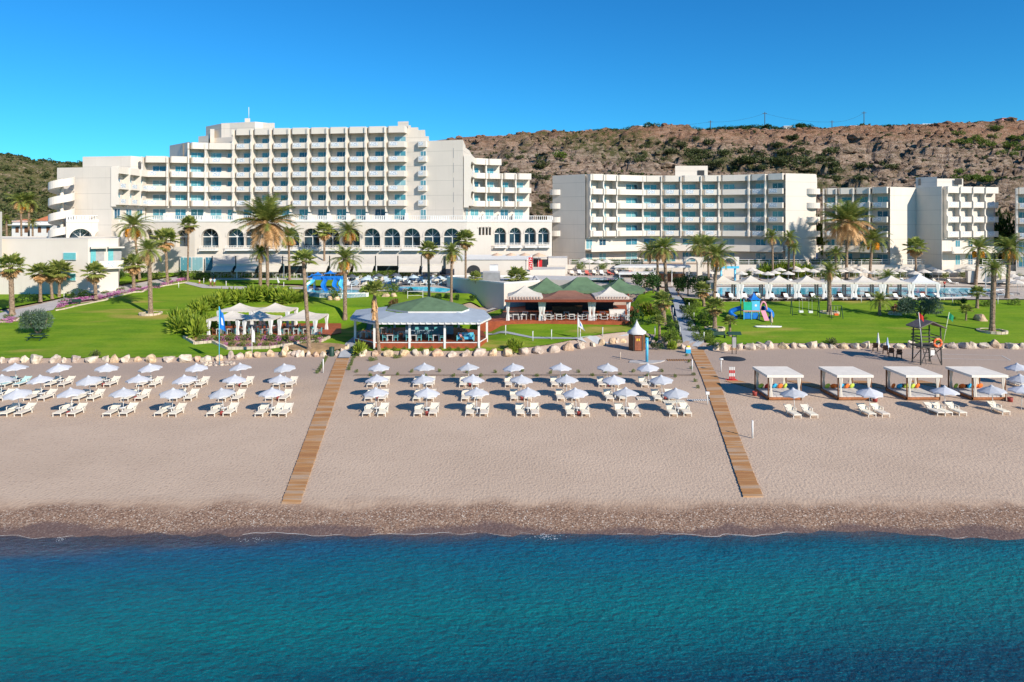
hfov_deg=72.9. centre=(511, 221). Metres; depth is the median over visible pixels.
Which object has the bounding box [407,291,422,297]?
goal
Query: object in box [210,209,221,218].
window
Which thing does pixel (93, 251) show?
window
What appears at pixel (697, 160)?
hill bush
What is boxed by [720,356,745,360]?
round mat
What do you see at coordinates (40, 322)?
bush
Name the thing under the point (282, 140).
window
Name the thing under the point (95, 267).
palm tree
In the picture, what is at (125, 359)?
boulder
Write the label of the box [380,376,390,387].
sun lounger
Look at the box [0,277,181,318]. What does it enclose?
path
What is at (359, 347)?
shrub
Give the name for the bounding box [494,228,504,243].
window
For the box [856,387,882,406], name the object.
beach umbrella
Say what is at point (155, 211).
window
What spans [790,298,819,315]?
swing set
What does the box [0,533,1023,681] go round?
sea
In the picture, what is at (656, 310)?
shrub
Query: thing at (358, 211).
window
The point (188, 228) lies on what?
palm tree
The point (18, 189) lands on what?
hill bush
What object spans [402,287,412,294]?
shrub
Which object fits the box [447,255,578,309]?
service building
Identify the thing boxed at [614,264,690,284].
long canopy
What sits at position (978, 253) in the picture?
palm tree
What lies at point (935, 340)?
lifebuoy
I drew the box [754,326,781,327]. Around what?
sandpit edge
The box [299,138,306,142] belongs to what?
window
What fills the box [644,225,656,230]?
window
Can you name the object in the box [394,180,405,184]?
window
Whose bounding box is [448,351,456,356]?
boulder
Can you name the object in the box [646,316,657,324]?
shrub
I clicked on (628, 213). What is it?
window
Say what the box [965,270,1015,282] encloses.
white stair block
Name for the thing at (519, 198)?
window
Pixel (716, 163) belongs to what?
hill bush
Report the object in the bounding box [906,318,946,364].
lifeguard tower
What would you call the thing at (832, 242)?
window
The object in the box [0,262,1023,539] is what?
beach ground
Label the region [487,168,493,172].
window
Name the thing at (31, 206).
palm tree
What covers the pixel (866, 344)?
boulder
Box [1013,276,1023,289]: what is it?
pool parasol
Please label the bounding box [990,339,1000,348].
boulder
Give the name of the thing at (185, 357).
boulder
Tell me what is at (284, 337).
flower clump
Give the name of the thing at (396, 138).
window
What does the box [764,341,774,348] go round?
boulder
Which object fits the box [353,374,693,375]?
beach mat
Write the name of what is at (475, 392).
beach umbrella
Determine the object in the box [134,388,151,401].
sun lounger
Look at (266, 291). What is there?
banana plant
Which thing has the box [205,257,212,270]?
window
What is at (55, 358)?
boulder
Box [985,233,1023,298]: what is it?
palm tree
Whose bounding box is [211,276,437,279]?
restaurant terrace
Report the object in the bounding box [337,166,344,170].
window
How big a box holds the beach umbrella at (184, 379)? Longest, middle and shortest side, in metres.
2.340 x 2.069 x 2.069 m
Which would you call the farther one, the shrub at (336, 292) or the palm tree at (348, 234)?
the palm tree at (348, 234)
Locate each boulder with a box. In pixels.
[8,357,19,362]
[20,355,28,362]
[30,354,42,363]
[49,354,60,362]
[71,355,80,362]
[85,356,98,362]
[102,355,109,361]
[109,354,118,362]
[120,354,129,362]
[134,356,141,361]
[145,354,155,362]
[163,356,174,362]
[178,354,191,361]
[195,356,200,361]
[200,355,213,361]
[215,354,222,360]
[227,350,233,359]
[234,352,243,359]
[245,351,251,357]
[254,352,260,357]
[266,349,274,356]
[279,349,286,356]
[295,350,300,356]
[299,350,304,356]
[359,349,366,356]
[372,350,378,355]
[383,349,392,356]
[400,349,408,355]
[412,349,418,355]
[422,349,428,354]
[432,348,443,356]
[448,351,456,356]
[462,349,469,356]
[473,348,485,355]
[488,348,496,355]
[502,348,511,356]
[518,347,528,354]
[532,346,543,353]
[549,345,559,352]
[563,342,573,350]
[577,341,584,348]
[598,339,605,344]
[609,337,615,343]
[720,342,727,350]
[737,343,742,349]
[744,343,755,349]
[756,342,766,349]
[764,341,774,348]
[778,342,788,348]
[806,341,816,348]
[819,343,825,348]
[837,343,848,348]
[850,343,859,348]
[860,341,869,347]
[894,343,905,348]
[907,340,915,348]
[947,342,957,348]
[958,342,969,348]
[969,341,976,348]
[973,314,987,320]
[979,342,989,348]
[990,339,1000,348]
[1005,343,1018,348]
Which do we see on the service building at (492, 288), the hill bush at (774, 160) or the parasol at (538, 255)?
the parasol at (538, 255)
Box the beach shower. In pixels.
[629,338,664,363]
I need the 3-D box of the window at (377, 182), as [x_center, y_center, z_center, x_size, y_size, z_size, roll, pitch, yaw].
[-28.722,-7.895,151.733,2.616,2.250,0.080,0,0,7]
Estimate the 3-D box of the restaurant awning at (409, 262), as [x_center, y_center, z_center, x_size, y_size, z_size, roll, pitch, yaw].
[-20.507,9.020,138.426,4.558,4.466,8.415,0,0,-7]
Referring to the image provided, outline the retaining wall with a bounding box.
[567,264,1022,275]
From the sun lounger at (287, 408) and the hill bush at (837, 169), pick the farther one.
the hill bush at (837, 169)
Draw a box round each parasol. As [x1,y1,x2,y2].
[532,253,545,266]
[583,259,593,271]
[592,260,604,272]
[736,271,747,278]
[752,270,763,279]
[761,272,774,274]
[782,271,794,274]
[792,268,804,278]
[807,269,818,278]
[835,269,847,278]
[849,269,861,278]
[868,271,879,279]
[893,268,906,271]
[901,267,913,278]
[908,271,922,274]
[917,269,931,272]
[925,267,939,269]
[931,269,945,280]
[944,269,955,278]
[954,268,966,271]
[961,266,974,268]
[1005,274,1018,287]
[1010,280,1023,294]
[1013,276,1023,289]
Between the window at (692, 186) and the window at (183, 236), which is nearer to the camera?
the window at (183, 236)
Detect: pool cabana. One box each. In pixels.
[706,275,739,298]
[734,275,768,298]
[761,275,796,298]
[789,275,825,298]
[817,276,853,298]
[844,275,882,298]
[872,275,910,298]
[900,274,940,298]
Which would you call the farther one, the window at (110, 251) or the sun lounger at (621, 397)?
the window at (110, 251)
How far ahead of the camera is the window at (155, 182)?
152.74 m
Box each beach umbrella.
[0,374,15,394]
[2,363,28,382]
[2,388,32,406]
[26,375,53,391]
[46,363,71,379]
[56,387,84,410]
[76,375,101,392]
[94,363,118,382]
[108,387,137,409]
[125,374,151,395]
[138,363,162,378]
[159,388,186,410]
[172,375,196,391]
[185,363,207,382]
[208,388,234,406]
[222,374,246,386]
[229,363,251,373]
[259,387,284,397]
[267,374,291,389]
[274,363,295,376]
[363,387,388,406]
[365,374,387,382]
[368,363,389,371]
[411,374,434,384]
[414,363,434,374]
[414,387,439,406]
[457,363,478,375]
[461,374,484,388]
[464,387,488,412]
[503,363,523,376]
[510,374,532,383]
[515,387,539,406]
[549,363,571,376]
[555,374,577,390]
[563,387,587,412]
[597,363,617,384]
[603,375,624,397]
[613,387,638,396]
[637,363,658,379]
[649,375,672,397]
[663,387,688,412]
[780,387,807,408]
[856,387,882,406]
[930,385,959,399]
[977,385,1006,409]
[1004,363,1023,371]
[1006,374,1023,396]
[1008,384,1023,409]
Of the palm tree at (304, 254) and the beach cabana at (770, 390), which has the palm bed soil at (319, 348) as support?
the palm tree at (304, 254)
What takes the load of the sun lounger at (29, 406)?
on the beach ground at (400, 468)
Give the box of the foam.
[0,532,984,538]
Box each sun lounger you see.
[0,376,17,387]
[0,388,15,400]
[0,402,20,416]
[12,376,31,386]
[13,402,36,416]
[23,388,42,400]
[36,388,57,400]
[44,376,62,386]
[52,402,73,416]
[57,376,75,386]
[66,402,87,416]
[72,389,90,401]
[86,388,105,401]
[91,376,105,387]
[102,402,121,416]
[103,376,120,386]
[119,402,138,416]
[120,389,137,401]
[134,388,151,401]
[136,376,151,386]
[148,376,163,387]
[154,402,171,416]
[168,403,186,416]
[182,376,196,387]
[184,388,199,400]
[195,376,209,387]
[206,402,222,416]
[223,402,238,416]
[231,389,245,401]
[240,376,254,387]
[254,402,269,416]
[270,402,285,416]
[278,389,292,401]
[278,402,293,416]
[285,376,297,387]
[362,402,374,416]
[364,388,374,401]
[377,402,388,416]
[378,389,388,401]
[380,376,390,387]
[413,389,422,398]
[414,402,423,416]
[426,376,435,387]
[429,402,438,416]
[459,376,467,387]
[461,389,469,401]
[465,402,474,416]
[480,402,489,416]
[505,376,511,387]
[510,388,517,401]
[515,402,524,416]
[530,402,538,416]
[550,376,558,386]
[556,389,564,401]
[565,402,574,416]
[580,403,589,416]
[597,376,605,387]
[603,388,613,401]
[614,403,625,416]
[617,388,626,400]
[628,402,639,416]
[638,376,648,387]
[651,389,661,401]
[665,403,677,416]
[679,402,691,416]
[783,404,801,417]
[800,404,817,417]
[856,403,876,416]
[870,403,889,416]
[923,401,944,415]
[931,402,952,415]
[944,401,966,415]
[986,401,1010,414]
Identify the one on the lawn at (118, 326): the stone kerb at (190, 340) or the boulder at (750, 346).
the stone kerb at (190, 340)
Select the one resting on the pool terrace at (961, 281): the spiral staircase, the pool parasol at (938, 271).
the pool parasol at (938, 271)
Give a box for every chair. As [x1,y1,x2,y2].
[872,343,878,351]
[882,345,888,354]
[888,347,894,356]
[896,349,902,358]
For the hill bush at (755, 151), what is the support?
on the hill
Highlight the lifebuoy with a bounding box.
[933,338,942,347]
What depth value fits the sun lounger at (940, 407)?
59.81 m
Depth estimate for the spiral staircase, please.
136.80 m
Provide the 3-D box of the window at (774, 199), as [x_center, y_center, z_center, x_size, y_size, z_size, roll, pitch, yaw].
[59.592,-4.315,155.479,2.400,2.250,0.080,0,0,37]
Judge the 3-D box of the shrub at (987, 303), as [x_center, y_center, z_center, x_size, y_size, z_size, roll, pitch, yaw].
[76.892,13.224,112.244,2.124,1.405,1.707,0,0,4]
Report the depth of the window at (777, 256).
155.38 m
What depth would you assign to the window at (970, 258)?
150.63 m
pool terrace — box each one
[565,270,643,286]
[567,269,1023,286]
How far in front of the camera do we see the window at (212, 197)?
155.61 m
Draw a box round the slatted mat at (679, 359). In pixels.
[667,359,694,360]
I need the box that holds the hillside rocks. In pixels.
[0,117,1023,251]
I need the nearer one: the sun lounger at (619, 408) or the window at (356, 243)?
the sun lounger at (619, 408)
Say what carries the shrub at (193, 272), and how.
on the lawn at (4, 300)
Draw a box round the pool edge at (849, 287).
[716,287,1003,297]
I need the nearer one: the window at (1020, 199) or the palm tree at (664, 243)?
the palm tree at (664, 243)
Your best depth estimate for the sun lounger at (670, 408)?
59.62 m
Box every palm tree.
[0,252,30,314]
[2,214,13,235]
[4,191,36,235]
[13,191,42,235]
[24,262,54,301]
[25,218,38,235]
[38,264,61,298]
[48,259,78,296]
[80,260,109,298]
[111,211,154,279]
[118,253,146,288]
[130,236,169,313]
[149,227,180,283]
[177,215,200,280]
[230,192,299,286]
[248,244,273,285]
[277,225,303,280]
[288,248,318,349]
[312,221,335,273]
[328,244,363,319]
[333,219,361,248]
[360,280,387,352]
[416,240,440,296]
[438,241,467,301]
[453,229,475,277]
[467,270,482,282]
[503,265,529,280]
[634,240,655,263]
[645,241,666,290]
[646,235,679,292]
[650,289,674,325]
[652,314,666,339]
[680,233,713,256]
[691,232,725,277]
[691,281,712,306]
[696,240,736,297]
[702,296,726,328]
[722,315,737,336]
[761,228,783,278]
[779,230,798,278]
[786,242,801,279]
[815,197,877,279]
[816,261,842,311]
[822,246,848,274]
[857,227,892,277]
[867,291,894,314]
[875,269,898,292]
[902,236,929,271]
[958,304,974,320]
[960,236,998,284]
[967,285,986,307]
[974,258,1010,330]
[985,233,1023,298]
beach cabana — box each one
[752,366,803,400]
[818,366,873,400]
[883,366,942,400]
[945,366,1007,400]
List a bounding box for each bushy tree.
[816,223,828,256]
[994,208,1015,255]
[994,227,1006,258]
[995,207,1014,258]
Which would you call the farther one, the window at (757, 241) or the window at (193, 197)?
the window at (757, 241)
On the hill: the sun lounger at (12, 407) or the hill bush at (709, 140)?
the hill bush at (709, 140)
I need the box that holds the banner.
[529,257,532,269]
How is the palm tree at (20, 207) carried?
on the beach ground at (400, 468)
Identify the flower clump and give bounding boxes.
[196,334,207,340]
[209,333,223,340]
[223,332,236,340]
[238,333,249,340]
[249,332,264,339]
[265,334,277,341]
[279,332,291,339]
[293,333,305,340]
[306,334,320,339]
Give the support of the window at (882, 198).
in the apartment building at (944, 219)
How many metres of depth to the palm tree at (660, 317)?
92.34 m
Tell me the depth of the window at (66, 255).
120.62 m
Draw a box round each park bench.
[69,299,80,304]
[712,331,725,337]
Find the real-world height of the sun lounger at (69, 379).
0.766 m
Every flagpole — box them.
[219,306,225,364]
[252,328,254,341]
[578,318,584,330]
[918,312,923,343]
[942,312,953,345]
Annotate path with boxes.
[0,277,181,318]
[185,282,360,289]
[339,337,354,356]
[488,331,628,343]
[668,287,704,346]
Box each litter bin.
[329,346,334,356]
[350,346,355,355]
[685,345,690,352]
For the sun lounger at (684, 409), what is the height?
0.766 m
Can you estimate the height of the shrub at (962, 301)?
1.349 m
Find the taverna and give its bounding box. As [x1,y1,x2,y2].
[477,277,644,331]
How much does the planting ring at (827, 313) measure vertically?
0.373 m
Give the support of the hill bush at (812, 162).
on the hill
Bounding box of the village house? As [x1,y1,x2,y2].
[8,216,56,235]
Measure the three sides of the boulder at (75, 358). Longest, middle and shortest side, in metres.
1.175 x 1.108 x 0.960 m
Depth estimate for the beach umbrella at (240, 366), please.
69.54 m
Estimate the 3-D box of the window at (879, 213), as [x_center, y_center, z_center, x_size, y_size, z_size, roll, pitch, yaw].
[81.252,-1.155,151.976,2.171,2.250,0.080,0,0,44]
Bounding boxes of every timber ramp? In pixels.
[725,380,753,388]
[787,380,819,388]
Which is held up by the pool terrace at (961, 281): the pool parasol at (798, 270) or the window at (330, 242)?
the pool parasol at (798, 270)
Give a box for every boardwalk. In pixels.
[281,358,348,503]
[691,349,762,496]
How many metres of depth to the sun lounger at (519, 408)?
59.63 m
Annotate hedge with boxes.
[348,270,410,277]
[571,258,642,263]
[739,259,805,263]
[809,258,859,263]
[858,258,881,263]
[979,258,1015,263]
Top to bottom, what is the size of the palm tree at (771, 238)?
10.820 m
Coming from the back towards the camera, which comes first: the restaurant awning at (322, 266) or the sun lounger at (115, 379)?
the restaurant awning at (322, 266)
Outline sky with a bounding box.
[0,0,1023,162]
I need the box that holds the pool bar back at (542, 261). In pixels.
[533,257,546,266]
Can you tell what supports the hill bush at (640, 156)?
on the hill
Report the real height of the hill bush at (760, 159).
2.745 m
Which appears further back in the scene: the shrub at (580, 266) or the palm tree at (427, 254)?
the shrub at (580, 266)
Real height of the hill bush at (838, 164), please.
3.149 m
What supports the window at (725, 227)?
in the apartment building at (740, 213)
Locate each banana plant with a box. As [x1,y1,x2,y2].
[165,306,196,326]
[166,308,203,334]
[183,311,210,338]
[186,298,212,315]
[195,293,225,310]
[201,313,218,330]
[211,287,233,305]
[224,286,248,304]
[240,284,264,303]
[254,283,276,301]
[268,285,286,301]
[274,287,299,304]
[290,290,309,303]
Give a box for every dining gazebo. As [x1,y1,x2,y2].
[206,311,256,334]
[217,303,261,328]
[235,311,281,334]
[252,303,297,327]
[277,310,328,334]
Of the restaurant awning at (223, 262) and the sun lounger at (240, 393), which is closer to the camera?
the sun lounger at (240, 393)
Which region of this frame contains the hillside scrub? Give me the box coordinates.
[0,121,1022,235]
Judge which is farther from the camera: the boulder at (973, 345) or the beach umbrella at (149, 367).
the boulder at (973, 345)
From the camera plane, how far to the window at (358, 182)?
152.34 m
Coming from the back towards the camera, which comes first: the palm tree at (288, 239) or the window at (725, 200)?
the window at (725, 200)
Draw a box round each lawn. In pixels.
[0,273,350,308]
[0,279,484,357]
[363,291,680,350]
[684,298,1023,344]
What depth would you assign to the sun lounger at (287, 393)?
64.62 m
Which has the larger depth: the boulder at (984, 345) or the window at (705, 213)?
the window at (705, 213)
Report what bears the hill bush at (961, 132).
on the hill
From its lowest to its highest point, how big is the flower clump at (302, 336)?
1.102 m
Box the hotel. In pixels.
[57,118,552,272]
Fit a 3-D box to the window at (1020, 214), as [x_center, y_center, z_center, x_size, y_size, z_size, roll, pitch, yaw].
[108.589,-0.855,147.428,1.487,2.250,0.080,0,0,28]
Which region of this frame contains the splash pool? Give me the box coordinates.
[307,287,368,297]
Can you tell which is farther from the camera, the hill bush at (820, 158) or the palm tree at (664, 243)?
the hill bush at (820, 158)
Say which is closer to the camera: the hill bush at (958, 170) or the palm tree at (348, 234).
the palm tree at (348, 234)
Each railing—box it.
[569,259,642,264]
[739,259,807,262]
[810,259,924,264]
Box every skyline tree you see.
[644,122,660,126]
[748,124,763,128]
[787,123,803,127]
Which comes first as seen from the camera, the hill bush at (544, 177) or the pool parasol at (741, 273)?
the pool parasol at (741, 273)
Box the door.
[635,336,641,349]
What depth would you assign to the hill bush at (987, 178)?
233.16 m
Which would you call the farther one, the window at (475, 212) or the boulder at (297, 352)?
the window at (475, 212)
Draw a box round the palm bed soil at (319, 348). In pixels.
[288,343,345,353]
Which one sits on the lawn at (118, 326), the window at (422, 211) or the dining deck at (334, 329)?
the dining deck at (334, 329)
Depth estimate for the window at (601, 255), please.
158.64 m
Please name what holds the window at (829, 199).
in the apartment building at (944, 219)
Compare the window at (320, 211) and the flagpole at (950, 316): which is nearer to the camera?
the flagpole at (950, 316)
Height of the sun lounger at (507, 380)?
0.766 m
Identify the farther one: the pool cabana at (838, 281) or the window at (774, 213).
the window at (774, 213)
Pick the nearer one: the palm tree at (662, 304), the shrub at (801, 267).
the palm tree at (662, 304)
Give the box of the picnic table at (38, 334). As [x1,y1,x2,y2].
[25,333,48,340]
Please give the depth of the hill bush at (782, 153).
291.23 m
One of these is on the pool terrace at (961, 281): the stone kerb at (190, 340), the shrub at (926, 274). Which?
the shrub at (926, 274)
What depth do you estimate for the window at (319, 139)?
153.44 m
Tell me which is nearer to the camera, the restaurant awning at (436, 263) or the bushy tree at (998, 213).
the restaurant awning at (436, 263)
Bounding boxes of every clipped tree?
[631,272,655,293]
[646,269,662,292]
[672,275,691,289]
[675,271,699,295]
[687,274,709,291]
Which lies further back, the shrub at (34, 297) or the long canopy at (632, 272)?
the long canopy at (632, 272)
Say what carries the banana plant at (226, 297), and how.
on the lawn at (118, 326)
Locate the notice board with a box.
[726,332,741,353]
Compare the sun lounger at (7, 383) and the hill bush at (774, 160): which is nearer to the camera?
the sun lounger at (7, 383)
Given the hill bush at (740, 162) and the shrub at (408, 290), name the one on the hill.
the hill bush at (740, 162)
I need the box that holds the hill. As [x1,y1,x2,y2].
[0,120,1023,257]
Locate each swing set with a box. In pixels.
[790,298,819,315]
[829,305,842,318]
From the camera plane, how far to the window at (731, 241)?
160.58 m
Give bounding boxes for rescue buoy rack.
[726,367,736,379]
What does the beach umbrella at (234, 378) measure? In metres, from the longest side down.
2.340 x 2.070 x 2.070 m
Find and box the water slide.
[307,270,347,290]
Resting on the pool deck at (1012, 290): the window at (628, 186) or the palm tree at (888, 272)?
the palm tree at (888, 272)
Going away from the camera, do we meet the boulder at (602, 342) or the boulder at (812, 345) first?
the boulder at (812, 345)
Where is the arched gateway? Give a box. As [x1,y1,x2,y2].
[683,257,738,284]
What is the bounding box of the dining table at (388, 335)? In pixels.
[386,334,393,340]
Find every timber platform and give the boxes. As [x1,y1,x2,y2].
[636,397,660,399]
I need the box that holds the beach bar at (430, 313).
[350,297,490,348]
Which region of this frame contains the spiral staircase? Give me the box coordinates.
[48,176,75,237]
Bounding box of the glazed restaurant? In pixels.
[212,256,445,273]
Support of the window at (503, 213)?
in the hotel
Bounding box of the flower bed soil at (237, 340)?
[191,335,315,346]
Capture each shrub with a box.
[15,293,45,301]
[64,288,93,298]
[89,349,100,355]
[135,270,154,278]
[152,271,164,278]
[173,269,185,277]
[186,270,201,278]
[196,271,215,278]
[329,287,341,298]
[352,339,366,355]
[384,282,399,292]
[388,298,398,305]
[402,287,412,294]
[469,295,476,300]
[506,337,524,353]
[576,262,585,269]
[599,263,606,269]
[628,303,643,326]
[640,300,653,315]
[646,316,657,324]
[650,342,665,348]
[652,306,658,314]
[661,332,670,341]
[662,323,680,330]
[666,339,677,349]
[667,327,679,336]
[670,334,682,342]
[679,304,691,311]
[682,306,691,313]
[682,312,694,319]
[686,298,696,303]
[686,319,693,325]
[687,306,698,313]
[687,325,697,331]
[690,301,698,307]
[692,325,704,331]
[693,314,706,322]
[694,334,706,340]
[700,320,712,325]
[700,329,713,336]
[704,312,712,320]
[705,334,715,341]
[710,339,721,347]
[757,261,780,277]
[768,262,786,276]
[778,260,797,277]
[795,261,803,278]
[800,263,815,276]
[810,295,820,302]
[825,337,837,344]
[890,303,904,311]
[896,272,907,277]
[921,273,931,277]
[939,270,948,277]
[953,298,966,303]
[979,299,989,306]
[1007,298,1021,305]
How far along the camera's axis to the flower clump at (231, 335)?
90.16 m
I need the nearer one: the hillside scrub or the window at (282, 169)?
the window at (282, 169)
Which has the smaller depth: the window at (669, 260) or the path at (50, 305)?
the path at (50, 305)
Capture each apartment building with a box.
[550,166,819,263]
[816,177,1003,274]
[1015,187,1023,274]
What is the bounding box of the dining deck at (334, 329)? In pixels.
[212,323,340,335]
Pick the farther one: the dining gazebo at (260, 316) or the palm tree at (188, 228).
the palm tree at (188, 228)
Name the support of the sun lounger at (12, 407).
on the beach ground at (400, 468)
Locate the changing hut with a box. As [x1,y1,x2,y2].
[627,320,645,350]
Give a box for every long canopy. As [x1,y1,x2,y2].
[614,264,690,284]
[619,271,655,276]
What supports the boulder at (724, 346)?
on the beach ground at (400, 468)
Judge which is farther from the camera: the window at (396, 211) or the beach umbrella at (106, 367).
the window at (396, 211)
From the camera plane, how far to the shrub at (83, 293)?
116.56 m
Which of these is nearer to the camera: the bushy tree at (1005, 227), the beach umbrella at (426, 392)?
the beach umbrella at (426, 392)
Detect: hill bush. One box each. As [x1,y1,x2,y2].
[14,188,26,192]
[507,167,518,171]
[538,160,549,165]
[539,175,549,179]
[552,150,567,158]
[633,153,647,159]
[659,148,674,152]
[680,141,688,147]
[682,147,697,152]
[682,159,700,164]
[683,152,694,157]
[690,148,700,152]
[695,151,716,157]
[704,137,715,143]
[709,160,723,167]
[716,148,728,154]
[717,148,733,154]
[730,164,739,171]
[733,147,749,152]
[735,155,748,163]
[743,154,756,161]
[747,149,765,154]
[753,153,769,157]
[755,157,768,162]
[758,163,769,169]
[770,159,784,165]
[771,156,784,162]
[772,142,786,147]
[773,149,787,155]
[780,158,796,165]
[783,154,797,159]
[787,148,797,152]
[793,140,808,145]
[793,162,805,167]
[794,146,805,151]
[796,154,810,160]
[799,157,816,165]
[804,166,817,172]
[812,156,825,161]
[823,156,835,160]
[823,160,840,167]
[825,174,838,178]
[827,147,840,152]
[828,167,842,172]
[853,173,865,178]
[883,164,892,167]
[951,130,965,134]
[951,173,970,179]
[953,168,965,172]
[957,138,971,143]
[981,175,994,181]
[985,125,998,128]
[985,141,996,145]
[987,132,1001,138]
[1000,141,1021,147]
[1007,150,1019,155]
[1012,146,1023,150]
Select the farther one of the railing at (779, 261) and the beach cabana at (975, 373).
the railing at (779, 261)
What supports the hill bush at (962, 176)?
on the hill
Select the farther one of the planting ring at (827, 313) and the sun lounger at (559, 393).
the planting ring at (827, 313)
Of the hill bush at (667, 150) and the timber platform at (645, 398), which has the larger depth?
the hill bush at (667, 150)
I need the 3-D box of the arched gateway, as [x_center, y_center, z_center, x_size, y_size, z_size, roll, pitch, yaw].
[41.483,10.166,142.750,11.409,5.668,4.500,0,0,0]
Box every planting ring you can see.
[138,311,162,315]
[704,326,724,330]
[820,310,839,314]
[976,328,1007,334]
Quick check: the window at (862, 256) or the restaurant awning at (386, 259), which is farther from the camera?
the window at (862, 256)
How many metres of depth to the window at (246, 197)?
155.68 m
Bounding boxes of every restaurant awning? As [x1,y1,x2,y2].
[210,254,234,273]
[234,254,258,277]
[258,254,281,271]
[283,254,305,277]
[306,254,328,277]
[329,254,352,275]
[353,254,374,273]
[376,254,396,270]
[398,254,420,273]
[422,254,442,274]
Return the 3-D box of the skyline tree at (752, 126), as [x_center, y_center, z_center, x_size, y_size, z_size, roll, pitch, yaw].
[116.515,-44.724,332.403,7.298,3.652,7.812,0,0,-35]
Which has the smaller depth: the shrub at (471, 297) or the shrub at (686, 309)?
the shrub at (686, 309)
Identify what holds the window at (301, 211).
in the hotel
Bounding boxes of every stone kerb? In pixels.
[55,282,184,310]
[183,336,330,349]
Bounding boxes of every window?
[63,252,75,259]
[66,273,75,280]
[69,229,88,237]
[91,249,95,262]
[108,249,112,260]
[114,209,119,218]
[126,209,131,214]
[153,166,165,170]
[153,180,165,185]
[153,195,165,199]
[153,209,165,218]
[175,166,185,171]
[175,180,185,185]
[175,195,185,199]
[175,209,185,218]
[180,231,187,245]
[180,257,190,270]
[191,152,203,157]
[191,166,203,171]
[191,181,203,185]
[191,195,203,200]
[191,209,203,218]
[192,257,202,270]
[203,229,217,246]
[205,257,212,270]
[210,153,221,157]
[210,167,221,171]
[210,181,221,185]
[210,195,221,200]
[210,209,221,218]
[228,209,236,218]
[229,229,243,246]
[244,153,250,157]
[244,167,250,171]
[244,181,250,185]
[244,195,250,200]
[246,229,253,246]
[262,153,268,157]
[262,167,268,171]
[262,181,268,185]
[280,138,287,142]
[280,152,287,156]
[280,167,287,171]
[280,181,287,185]
[280,195,287,199]
[285,230,298,246]
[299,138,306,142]
[299,152,306,156]
[299,166,306,171]
[299,181,306,185]
[299,195,306,199]
[299,209,309,218]
[304,228,318,246]
[318,138,325,141]
[318,152,325,156]
[318,166,325,170]
[318,180,325,185]
[318,195,325,199]
[318,209,328,218]
[325,229,339,246]
[337,137,344,141]
[337,152,344,156]
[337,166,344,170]
[337,180,344,185]
[337,195,344,199]
[337,209,347,218]
[345,229,359,246]
[356,137,364,141]
[356,151,364,155]
[356,166,364,170]
[356,180,364,185]
[356,195,364,199]
[356,209,366,218]
[365,228,379,246]
[375,137,383,141]
[375,151,383,155]
[375,166,383,170]
[375,180,383,184]
[375,194,383,199]
[375,209,386,218]
[385,228,399,246]
[394,136,405,141]
[394,151,405,155]
[394,165,405,170]
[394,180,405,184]
[394,194,405,199]
[394,209,405,218]
[404,228,419,246]
[420,151,425,155]
[420,180,425,184]
[420,195,425,199]
[420,209,425,218]
[424,228,439,245]
[444,228,459,246]
[470,209,478,218]
[485,209,493,218]
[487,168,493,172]
[487,182,493,186]
[487,196,493,200]
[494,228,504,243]
[500,210,507,218]
[510,228,519,243]
[514,210,522,218]
[517,182,522,187]
[517,196,522,200]
[525,228,534,243]
[538,228,547,243]
[586,239,592,248]
[586,253,592,258]
[599,239,605,244]
[599,253,605,260]
[626,184,636,189]
[626,198,636,202]
[626,211,636,216]
[626,225,636,230]
[626,239,636,244]
[626,252,636,258]
[644,185,656,189]
[644,198,656,202]
[644,212,656,216]
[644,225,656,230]
[644,238,655,244]
[663,185,675,189]
[663,198,675,202]
[663,212,675,216]
[663,225,675,230]
[666,252,675,261]
[682,184,695,189]
[682,198,695,202]
[682,212,695,216]
[682,225,695,230]
[682,239,692,244]
[682,252,695,261]
[702,184,714,189]
[702,198,714,202]
[702,211,714,216]
[702,225,714,230]
[723,184,734,188]
[723,198,734,202]
[723,211,734,216]
[723,225,734,230]
[723,239,734,244]
[723,252,734,261]
[755,183,763,188]
[755,197,763,202]
[755,211,763,216]
[755,225,763,230]
[755,239,765,244]
[755,253,765,259]
[772,183,782,187]
[772,197,782,202]
[772,211,782,216]
[772,225,782,230]
[773,239,782,248]
[774,253,782,259]
[827,197,834,202]
[827,239,834,244]
[842,197,851,202]
[842,253,852,258]
[860,254,869,262]
[877,196,887,201]
[877,211,887,216]
[877,225,887,230]
[877,254,887,263]
[955,240,959,246]
[955,255,959,264]
[968,255,972,263]
[1018,197,1023,202]
[1018,212,1023,217]
[1018,227,1023,232]
[1018,256,1023,266]
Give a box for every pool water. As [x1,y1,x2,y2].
[392,287,449,291]
[589,278,617,279]
[718,288,997,296]
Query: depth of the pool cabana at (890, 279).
118.53 m
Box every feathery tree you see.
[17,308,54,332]
[896,295,943,316]
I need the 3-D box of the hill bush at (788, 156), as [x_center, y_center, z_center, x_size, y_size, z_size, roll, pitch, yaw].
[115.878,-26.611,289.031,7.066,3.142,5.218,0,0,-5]
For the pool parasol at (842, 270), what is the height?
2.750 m
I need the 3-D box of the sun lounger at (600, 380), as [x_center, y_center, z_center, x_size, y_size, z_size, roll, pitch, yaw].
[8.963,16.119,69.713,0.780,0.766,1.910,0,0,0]
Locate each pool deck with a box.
[347,280,454,292]
[673,287,1023,298]
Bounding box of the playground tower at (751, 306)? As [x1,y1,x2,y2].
[728,293,773,320]
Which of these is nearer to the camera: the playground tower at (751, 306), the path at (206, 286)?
the playground tower at (751, 306)
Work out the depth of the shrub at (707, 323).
98.42 m
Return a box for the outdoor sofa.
[457,332,474,340]
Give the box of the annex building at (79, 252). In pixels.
[0,212,124,295]
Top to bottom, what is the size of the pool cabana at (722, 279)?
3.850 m

